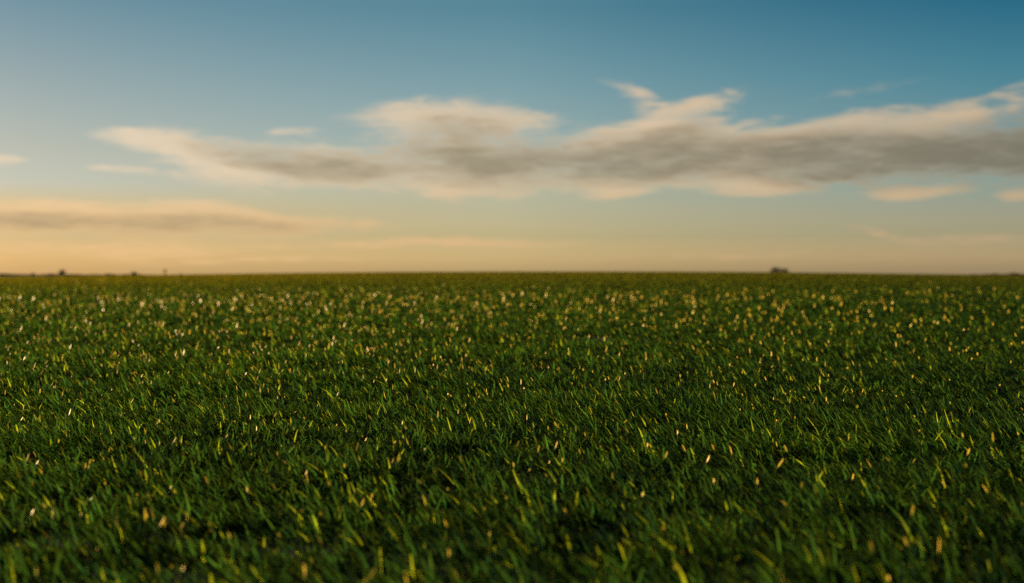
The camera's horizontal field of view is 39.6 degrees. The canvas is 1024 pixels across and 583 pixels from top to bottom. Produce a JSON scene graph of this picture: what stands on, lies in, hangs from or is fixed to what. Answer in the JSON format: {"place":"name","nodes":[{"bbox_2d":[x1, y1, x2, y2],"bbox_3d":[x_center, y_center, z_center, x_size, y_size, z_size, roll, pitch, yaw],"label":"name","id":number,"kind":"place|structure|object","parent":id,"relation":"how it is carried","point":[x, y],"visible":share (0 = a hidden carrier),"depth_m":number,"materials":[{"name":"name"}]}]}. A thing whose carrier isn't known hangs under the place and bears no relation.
{"place":"outdoors","nodes":[
{"label":"outdoors","id":0,"kind":"place"},
{"bbox_2d":[0,271,1023,582],"bbox_3d":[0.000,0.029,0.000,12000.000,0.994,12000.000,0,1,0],"label":"ground","id":1,"kind":"structure","parent":0,"point":[192,580],"depth_m":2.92,"materials":[{"name":"green plant"}]},
{"bbox_2d":[0,273,143,275],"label":"hedgerow","id":2,"kind":"object","parent":1,"relation":"on","point":[9,274],"visible":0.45,"depth_m":1373.39,"materials":[{"name":"green plant"}]},
{"bbox_2d":[770,266,781,271],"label":"tree","id":3,"kind":"object","parent":1,"relation":"on","point":[775,269],"visible":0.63,"depth_m":1277.51,"materials":[{"name":"green plant"}]},
{"bbox_2d":[964,273,1023,274],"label":"hedgerow","id":4,"kind":"object","parent":1,"relation":"on","point":[998,274],"visible":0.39,"depth_m":1368.89,"materials":[{"name":"green plant"}]},
{"bbox_2d":[0,0,1023,274],"label":"sky","id":5,"kind":"structure","parent":0,"point":[146,137],"materials":[{"name":"blue"}]}
]}

